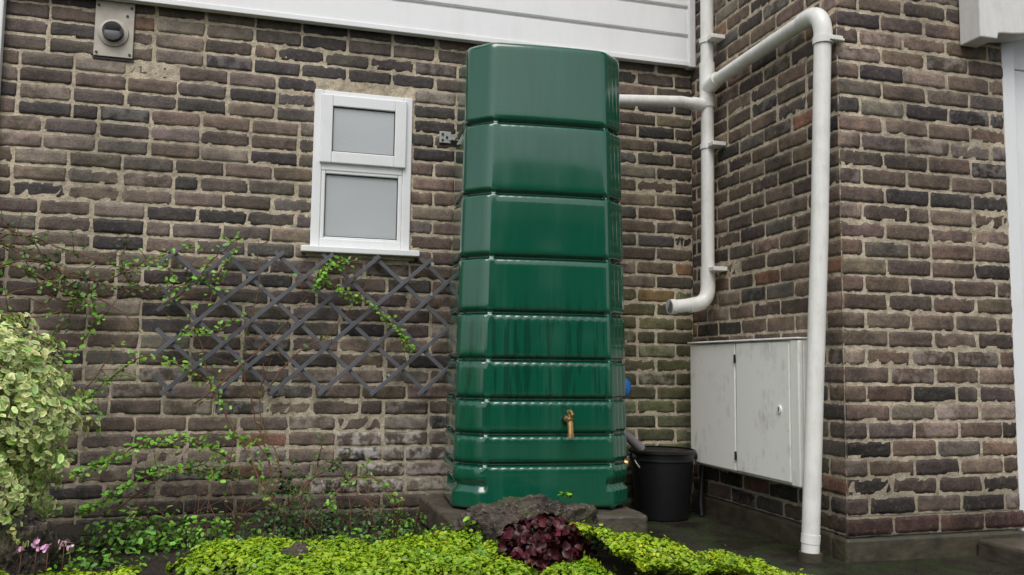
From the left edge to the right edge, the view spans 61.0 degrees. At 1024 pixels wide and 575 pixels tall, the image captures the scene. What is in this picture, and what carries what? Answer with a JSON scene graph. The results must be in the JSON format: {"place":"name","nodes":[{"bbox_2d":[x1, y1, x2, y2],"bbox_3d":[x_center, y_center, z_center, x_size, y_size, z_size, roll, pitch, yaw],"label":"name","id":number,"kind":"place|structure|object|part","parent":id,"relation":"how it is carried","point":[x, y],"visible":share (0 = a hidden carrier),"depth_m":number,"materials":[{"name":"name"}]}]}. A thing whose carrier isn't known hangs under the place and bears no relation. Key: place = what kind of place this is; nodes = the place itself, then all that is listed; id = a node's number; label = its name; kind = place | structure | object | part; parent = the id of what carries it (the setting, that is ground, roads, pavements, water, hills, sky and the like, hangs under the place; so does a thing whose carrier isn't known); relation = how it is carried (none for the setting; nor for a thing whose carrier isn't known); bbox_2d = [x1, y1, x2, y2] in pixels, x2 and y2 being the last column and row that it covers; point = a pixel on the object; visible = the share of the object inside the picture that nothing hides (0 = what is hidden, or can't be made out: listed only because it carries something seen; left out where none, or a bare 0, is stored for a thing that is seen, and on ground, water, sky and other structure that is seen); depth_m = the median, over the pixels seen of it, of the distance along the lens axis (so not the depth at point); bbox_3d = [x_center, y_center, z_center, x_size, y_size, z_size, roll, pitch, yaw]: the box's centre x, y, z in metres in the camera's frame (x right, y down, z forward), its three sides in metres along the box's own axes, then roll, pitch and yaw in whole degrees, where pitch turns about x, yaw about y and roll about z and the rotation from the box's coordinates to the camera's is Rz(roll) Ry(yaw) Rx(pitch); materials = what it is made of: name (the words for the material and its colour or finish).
{"place":"outdoors","nodes":[
{"label":"outdoors","id":0,"kind":"place"},
{"bbox_2d":[324,90,403,100],"bbox_3d":[-0.746,-0.948,4.377,0.400,0.042,0.056,2,-5,-16],"label":"window","id":1,"kind":"structure","parent":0,"point":[363,95],"depth_m":4.35,"materials":[{"name":"plastic"}]},
{"bbox_2d":[685,0,695,69],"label":"cladding end trim","id":2,"kind":"structure","parent":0,"point":[691,36],"depth_m":4.84,"materials":[{"name":"white plastic"}]},
{"bbox_2d":[422,510,1023,574],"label":"ground","id":3,"kind":"structure","parent":0,"point":[695,532],"depth_m":3.54,"materials":[{"name":"grey concrete"}]},
{"bbox_2d":[0,0,693,526],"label":"wall","id":4,"kind":"structure","parent":3,"relation":"on","point":[170,214],"depth_m":4.14,"materials":[{"name":"brick"}]},
{"bbox_2d":[0,0,6,90],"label":"wall edge board","id":5,"kind":"object","parent":4,"relation":"attached to","point":[2,14],"depth_m":3.89,"materials":[{"name":"white plastic"}]},
{"bbox_2d":[92,0,135,61],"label":"wall vent","id":6,"kind":"object","parent":4,"relation":"attached to","point":[114,30],"depth_m":4.04,"materials":[{"name":"metal"}]},
{"bbox_2d":[153,245,450,396],"bbox_3d":[-0.953,0.174,4.167,1.409,0.689,0.066,2,-5,-16],"label":"garden trellis","id":7,"kind":"object","parent":4,"relation":"attached to","point":[179,349],"visible":0.79,"depth_m":4.13,"materials":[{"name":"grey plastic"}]},
{"bbox_2d":[310,89,323,245],"bbox_3d":[-0.963,-0.587,4.282,0.043,0.785,0.057,2,-5,-16],"label":"frame","id":8,"kind":"object","parent":4,"relation":"attached to","point":[315,203],"visible":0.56,"depth_m":4.25,"materials":[{"name":"white plastic"}]},
{"bbox_2d":[0,0,693,524],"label":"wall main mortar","id":9,"kind":"object","parent":4,"relation":"attached to","point":[156,70],"depth_m":4.14,"materials":[{"name":"grey concrete"}]},
{"bbox_2d":[300,245,419,257],"bbox_3d":[-0.743,-0.176,4.265,0.574,0.029,0.072,2,-5,-16],"label":"window sill","id":10,"kind":"structure","parent":4,"relation":"attached to","point":[357,251],"depth_m":4.23,"materials":[{"name":"white plastic"}]},
{"bbox_2d":[306,253,414,260],"bbox_3d":[-0.745,-0.150,4.286,0.530,0.017,0.026,2,-5,-16],"label":"sill mortar bed","id":11,"kind":"object","parent":4,"relation":"attached to","point":[366,257],"visible":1,"depth_m":4.28,"materials":[{"name":"grey concrete"}]},
{"bbox_2d":[401,98,412,249],"bbox_3d":[-0.537,-0.571,4.404,0.043,0.785,0.057,2,-5,-16],"label":"frame","id":12,"kind":"object","parent":4,"relation":"attached to","point":[405,208],"visible":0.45,"depth_m":4.37,"materials":[{"name":"white plastic"}]},
{"bbox_2d":[439,131,457,143],"bbox_3d":[-0.286,-0.770,4.428,0.155,0.060,0.091,2,-5,-16],"label":"tank restraint bracket","id":13,"kind":"object","parent":4,"relation":"attached to","point":[446,137],"visible":0.84,"depth_m":4.45,"materials":[{"name":"metal"}]},
{"bbox_3d":[-0.760,-0.570,4.377,0.500,0.810,0.015,2,-5,-16],"label":"window","id":14,"kind":"object","parent":4,"relation":"attached to","visible":0},
{"bbox_2d":[319,94,333,162],"bbox_3d":[-0.919,-0.782,4.295,0.058,0.343,0.060,2,-5,-16],"label":"top light","id":15,"kind":"object","parent":14,"relation":"attached to","point":[326,129],"visible":1,"depth_m":4.26,"materials":[{"name":"white plastic"}]},
{"bbox_2d":[319,238,400,249],"bbox_3d":[-0.755,-0.210,4.310,0.400,0.043,0.056,2,-5,-16],"label":"frame bottom","id":16,"kind":"object","parent":14,"relation":"on","point":[359,243],"visible":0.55,"depth_m":4.28,"materials":[{"name":"white plastic"}]},
{"bbox_2d":[319,170,325,237],"bbox_3d":[-0.933,-0.405,4.269,0.020,0.353,0.038,2,-5,-16],"label":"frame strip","id":17,"kind":"object","parent":16,"relation":"on","point":[322,203],"visible":1,"depth_m":4.25,"materials":[{"name":"white plastic"}]},
{"bbox_2d":[323,236,396,241],"bbox_3d":[-0.753,-0.232,4.306,0.359,0.020,0.037,2,-5,-16],"label":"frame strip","id":18,"kind":"object","parent":16,"relation":"on","point":[360,239],"visible":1,"depth_m":4.29,"materials":[{"name":"white plastic"}]},
{"bbox_2d":[324,175,396,238],"bbox_3d":[-0.753,-0.397,4.330,0.357,0.311,0.024,2,-5,-16],"label":"fixed light pane","id":19,"kind":"object","parent":18,"relation":"on","point":[361,207],"visible":1,"depth_m":4.32,"materials":[{"name":"white glass"}]},
{"bbox_2d":[323,173,325,236],"bbox_3d":[-0.923,-0.404,4.277,0.005,0.315,0.028,2,-5,-16],"label":"window gasket","id":20,"kind":"object","parent":19,"relation":"attached to","point":[324,204],"visible":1,"depth_m":4.26,"materials":[{"name":"black rubber"}]},
{"bbox_2d":[326,236,395,239],"bbox_3d":[-0.754,-0.243,4.312,0.351,0.005,0.028,2,-5,-16],"label":"window gasket","id":21,"kind":"object","parent":19,"relation":"attached to","point":[357,237],"visible":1,"depth_m":4.30,"materials":[{"name":"black rubber"}]},
{"bbox_2d":[326,174,396,179],"bbox_3d":[-0.750,-0.552,4.340,0.351,0.005,0.028,2,-5,-16],"label":"window gasket","id":22,"kind":"object","parent":19,"relation":"attached to","point":[361,176],"visible":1,"depth_m":4.33,"materials":[{"name":"black rubber"}]},
{"bbox_2d":[326,170,397,178],"bbox_3d":[-0.749,-0.563,4.337,0.359,0.020,0.037,2,-5,-16],"label":"fixed light","id":23,"kind":"object","parent":19,"relation":"on","point":[361,174],"visible":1,"depth_m":4.32,"materials":[{"name":"white plastic"}]},
{"bbox_2d":[396,179,397,240],"bbox_3d":[-0.581,-0.391,4.375,0.005,0.315,0.028,2,-5,-16],"label":"window gasket","id":24,"kind":"object","parent":19,"relation":"attached to","point":[396,210],"visible":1,"depth_m":4.36,"materials":[{"name":"black rubber"}]},
{"bbox_2d":[397,175,401,241],"bbox_3d":[-0.569,-0.391,4.373,0.020,0.353,0.038,2,-5,-16],"label":"fixed light","id":25,"kind":"object","parent":16,"relation":"on","point":[399,205],"visible":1,"depth_m":4.36,"materials":[{"name":"white plastic"}]},
{"bbox_2d":[321,163,402,175],"bbox_3d":[-0.750,-0.591,4.344,0.400,0.045,0.056,2,-5,-16],"label":"frame transom","id":26,"kind":"object","parent":14,"relation":"attached to","point":[361,169],"visible":0.69,"depth_m":4.32,"materials":[{"name":"white plastic"}]},
{"bbox_2d":[331,151,393,167],"bbox_3d":[-0.745,-0.634,4.332,0.308,0.058,0.059,2,-5,-16],"label":"top light","id":27,"kind":"object","parent":26,"relation":"on","point":[362,159],"visible":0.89,"depth_m":4.30,"materials":[{"name":"white plastic"}]},
{"bbox_2d":[333,108,393,154],"bbox_3d":[-0.746,-0.774,4.353,0.306,0.225,0.046,2,-5,-16],"label":"top light pane","id":28,"kind":"object","parent":27,"relation":"on","point":[363,131],"visible":0.79,"depth_m":4.33,"materials":[{"name":"grey glass"}]},
{"bbox_2d":[332,106,333,150],"bbox_3d":[-0.891,-0.780,4.308,0.005,0.229,0.050,2,-5,-16],"label":"window gasket","id":29,"kind":"object","parent":28,"relation":"attached to","point":[332,130],"visible":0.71,"depth_m":4.28,"materials":[{"name":"black rubber"}]},
{"bbox_2d":[334,106,394,112],"bbox_3d":[-0.743,-0.886,4.360,0.300,0.005,0.050,2,-5,-16],"label":"window gasket","id":30,"kind":"object","parent":28,"relation":"attached to","point":[363,109],"visible":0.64,"depth_m":4.33,"materials":[{"name":"black rubber"}]},
{"bbox_2d":[336,151,392,155],"bbox_3d":[-0.746,-0.663,4.339,0.300,0.005,0.050,2,-5,-16],"label":"window gasket","id":31,"kind":"object","parent":28,"relation":"attached to","point":[364,153],"visible":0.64,"depth_m":4.32,"materials":[{"name":"black rubber"}]},
{"bbox_2d":[393,113,394,155],"bbox_3d":[-0.598,-0.769,4.391,0.005,0.229,0.050,2,-5,-16],"label":"window gasket","id":32,"kind":"object","parent":28,"relation":"attached to","point":[394,133],"visible":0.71,"depth_m":4.37,"materials":[{"name":"black rubber"}]},
{"bbox_2d":[333,95,395,111],"bbox_3d":[-0.741,-0.917,4.358,0.308,0.058,0.059,2,-5,-16],"label":"top light","id":33,"kind":"object","parent":14,"relation":"attached to","point":[363,103],"visible":0.86,"depth_m":4.33,"materials":[{"name":"white plastic"}]},
{"bbox_2d":[394,101,406,168],"bbox_3d":[-0.567,-0.768,4.395,0.058,0.343,0.060,2,-5,-16],"label":"top light","id":34,"kind":"object","parent":14,"relation":"attached to","point":[400,135],"visible":0.88,"depth_m":4.37,"materials":[{"name":"white plastic"}]},
{"bbox_2d":[50,512,672,574],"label":"garden bed soil","id":35,"kind":"structure","parent":3,"relation":"on","point":[155,565],"depth_m":3.55,"materials":[{"name":"brown soil"}]},
{"bbox_2d":[0,505,60,574],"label":"garden rock","id":36,"kind":"object","parent":35,"relation":"on","point":[34,528],"visible":0.76,"depth_m":2.86,"materials":[{"name":"grey stone"}]},
{"bbox_2d":[17,538,73,574],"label":"pink cyclamen","id":37,"kind":"object","parent":35,"relation":"on","point":[35,544],"visible":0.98,"depth_m":2.85,"materials":[{"name":"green plant"}]},
{"bbox_2d":[0,312,100,548],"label":"variegated euonymus shrub","id":38,"kind":"object","parent":35,"relation":"on","point":[40,451],"visible":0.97,"depth_m":2.96,"materials":[{"name":"green plant"}]},
{"bbox_2d":[60,538,119,554],"bbox_3d":[-1.643,1.055,3.357,0.225,0.162,0.244,-1,-5,18],"label":"garden rock","id":39,"kind":"object","parent":35,"relation":"on","point":[88,546],"visible":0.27,"depth_m":3.31,"materials":[{"name":"grey stone"}]},
{"bbox_2d":[0,194,415,518],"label":"climbing vine","id":40,"kind":"object","parent":35,"relation":"on","point":[76,286],"visible":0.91,"depth_m":3.86,"materials":[{"name":"green plant"}]},
{"bbox_2d":[122,471,456,554],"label":"dry plant stems","id":41,"kind":"object","parent":35,"relation":"on","point":[342,527],"visible":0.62,"depth_m":3.49,"materials":[{"name":"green plant"}]},
{"bbox_2d":[279,541,313,561],"bbox_3d":[-0.666,0.910,2.691,0.119,0.242,0.114,2,-5,-16],"label":"garden rock","id":42,"kind":"object","parent":35,"relation":"on","point":[296,549],"visible":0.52,"depth_m":2.69,"materials":[{"name":"grey stone"}]},
{"bbox_2d":[52,455,736,572],"bbox_3d":[-0.605,0.877,3.394,3.053,0.376,1.016,0,-5,3],"label":"garden foliage","id":43,"kind":"object","parent":35,"relation":"on","point":[146,539],"visible":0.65,"depth_m":3.37,"materials":[{"name":"green plant"}]},
{"bbox_2d":[0,520,806,574],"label":"groundcover plants","id":44,"kind":"object","parent":35,"relation":"on","point":[437,550],"visible":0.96,"depth_m":2.79,"materials":[{"name":"green plant"}]},
{"bbox_2d":[450,493,597,556],"bbox_3d":[0.057,1.039,3.343,0.560,0.487,0.349,5,-6,-37],"label":"garden rock","id":45,"kind":"object","parent":35,"relation":"on","point":[493,519],"visible":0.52,"depth_m":3.28,"materials":[{"name":"grey stone"}]},
{"bbox_2d":[492,512,596,572],"bbox_3d":[0.102,0.910,3.099,0.396,0.208,0.282,2,-5,-16],"label":"purple heuchera","id":46,"kind":"object","parent":35,"relation":"on","point":[551,544],"visible":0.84,"depth_m":3.05,"materials":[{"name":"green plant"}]},
{"bbox_2d":[419,494,647,543],"bbox_3d":[0.070,1.030,3.889,0.862,0.126,0.749,2,-5,-16],"label":"concrete slab base","id":47,"kind":"object","parent":3,"relation":"on","point":[437,510],"visible":0.13,"depth_m":3.68,"materials":[{"name":"grey concrete"}]},
{"bbox_2d":[443,42,627,508],"bbox_3d":[0.148,-0.059,4.027,0.854,2.071,0.642,2,-5,-11],"label":"water storage tank","id":48,"kind":"object","parent":47,"relation":"on","point":[536,392],"visible":0.99,"depth_m":3.82,"materials":[{"name":"green plastic"}]},
{"bbox_2d":[624,378,630,396],"bbox_3d":[0.497,0.500,4.378,0.203,0.104,0.052,1,-5,-5],"label":"blue hose reel cap","id":49,"kind":"object","parent":48,"relation":"attached to","point":[628,386],"visible":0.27,"depth_m":4.36,"materials":[{"name":"plastic"}]},
{"bbox_2d":[624,430,644,449],"bbox_3d":[0.543,0.733,4.355,0.285,0.199,0.067,4,-6,-29],"label":"overflow hose","id":50,"kind":"object","parent":48,"relation":"attached to","point":[634,442],"visible":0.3,"depth_m":4.37,"materials":[{"name":"grey plastic"}]},
{"bbox_2d":[628,446,697,520],"bbox_3d":[0.764,0.994,4.422,0.360,0.342,0.342,2,-5,-16],"label":"black bucket","id":51,"kind":"object","parent":3,"relation":"on","point":[662,480],"visible":0.97,"depth_m":4.29,"materials":[{"name":"plastic"}]},
{"bbox_2d":[691,492,838,556],"bbox_3d":[1.172,1.123,4.111,0.093,0.142,1.214,2,-5,-16],"label":"return foot","id":52,"kind":"object","parent":3,"relation":"on","point":[776,526],"visible":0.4,"depth_m":4.04},
{"bbox_2d":[691,0,848,532],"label":"wall return","id":53,"kind":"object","parent":52,"relation":"on","point":[830,412],"depth_m":4.08,"materials":[{"name":"brick"}]},
{"bbox_2d":[619,0,844,562],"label":"downpipe","id":54,"kind":"object","parent":53,"relation":"attached to","point":[824,40],"visible":0.99,"depth_m":3.61,"materials":[{"name":"white plastic"}]},
{"bbox_2d":[687,337,821,515],"bbox_3d":[1.107,0.694,4.085,0.112,0.891,0.984,2,-5,-16],"label":"meter cabinet","id":55,"kind":"object","parent":53,"relation":"attached to","point":[747,406],"visible":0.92,"depth_m":3.98,"materials":[{"name":"metal"}]},
{"bbox_3d":[1.003,0.586,4.332,0.018,0.600,0.448,2,-5,-16],"label":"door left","id":56,"kind":"part","parent":55,"relation":"part of","materials":[{"name":"white plastic"}]},
{"bbox_3d":[1.128,0.546,3.895,0.021,0.597,0.435,2,-5,-16],"label":"door right","id":57,"kind":"part","parent":55,"relation":"part of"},
{"bbox_2d":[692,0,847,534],"bbox_3d":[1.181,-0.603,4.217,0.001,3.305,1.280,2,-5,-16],"label":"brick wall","id":58,"kind":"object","parent":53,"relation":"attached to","point":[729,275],"depth_m":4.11,"materials":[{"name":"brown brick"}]},
{"bbox_2d":[691,70,1015,537],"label":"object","id":59,"kind":"object","parent":3,"relation":"on","point":[855,516],"visible":0.09,"depth_m":3.66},
{"bbox_2d":[835,0,1019,516],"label":"brick wall","id":60,"kind":"structure","parent":59,"relation":"attached to","point":[919,322],"depth_m":3.67,"materials":[{"name":"brick"}]},
{"bbox_2d":[959,0,1023,47],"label":"porch canopy arch","id":61,"kind":"structure","parent":60,"relation":"attached to","point":[982,22],"depth_m":3.75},
{"bbox_2d":[1001,42,1023,530],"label":"porch door frame","id":62,"kind":"object","parent":60,"relation":"attached to","point":[1013,205],"visible":0.35,"depth_m":3.82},
{"bbox_2d":[1013,39,1023,71],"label":"porch door toplight","id":63,"kind":"object","parent":62,"relation":"in","point":[1018,48],"depth_m":3.96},
{"bbox_2d":[1014,71,1023,295],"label":"porch door","id":64,"kind":"structure","parent":62,"relation":"in","point":[1019,87],"depth_m":3.92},
{"bbox_2d":[833,529,1023,562],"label":"plinth foot","id":65,"kind":"object","parent":3,"relation":"on","point":[886,548],"visible":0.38,"depth_m":3.52},
{"bbox_2d":[846,511,1023,536],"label":"plinth course","id":66,"kind":"object","parent":65,"relation":"on","point":[878,526],"visible":1,"depth_m":3.56,"materials":[{"name":"brick"}]},
{"bbox_2d":[846,510,1023,536],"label":"plinth course mortar","id":67,"kind":"object","parent":66,"relation":"attached to","point":[893,517],"visible":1,"depth_m":3.56,"materials":[{"name":"grey concrete"}]},
{"bbox_2d":[978,537,1023,567],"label":"porch step","id":68,"kind":"object","parent":3,"relation":"on","point":[1009,551],"visible":0.59,"depth_m":3.49,"materials":[{"name":"grey concrete"}]},
{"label":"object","id":69,"kind":"object","parent":3,"relation":"on","visible":0},
{"bbox_2d":[180,0,688,60],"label":"cladding boards","id":70,"kind":"object","parent":69,"relation":"attached to","point":[654,28],"visible":0.93,"depth_m":4.61,"materials":[{"name":"white plastic"}]},
{"bbox_2d":[107,0,688,67],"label":"cladding drip trim","id":71,"kind":"structure","parent":70,"relation":"attached to","point":[255,13],"depth_m":4.33,"materials":[{"name":"white plastic"}]}
]}

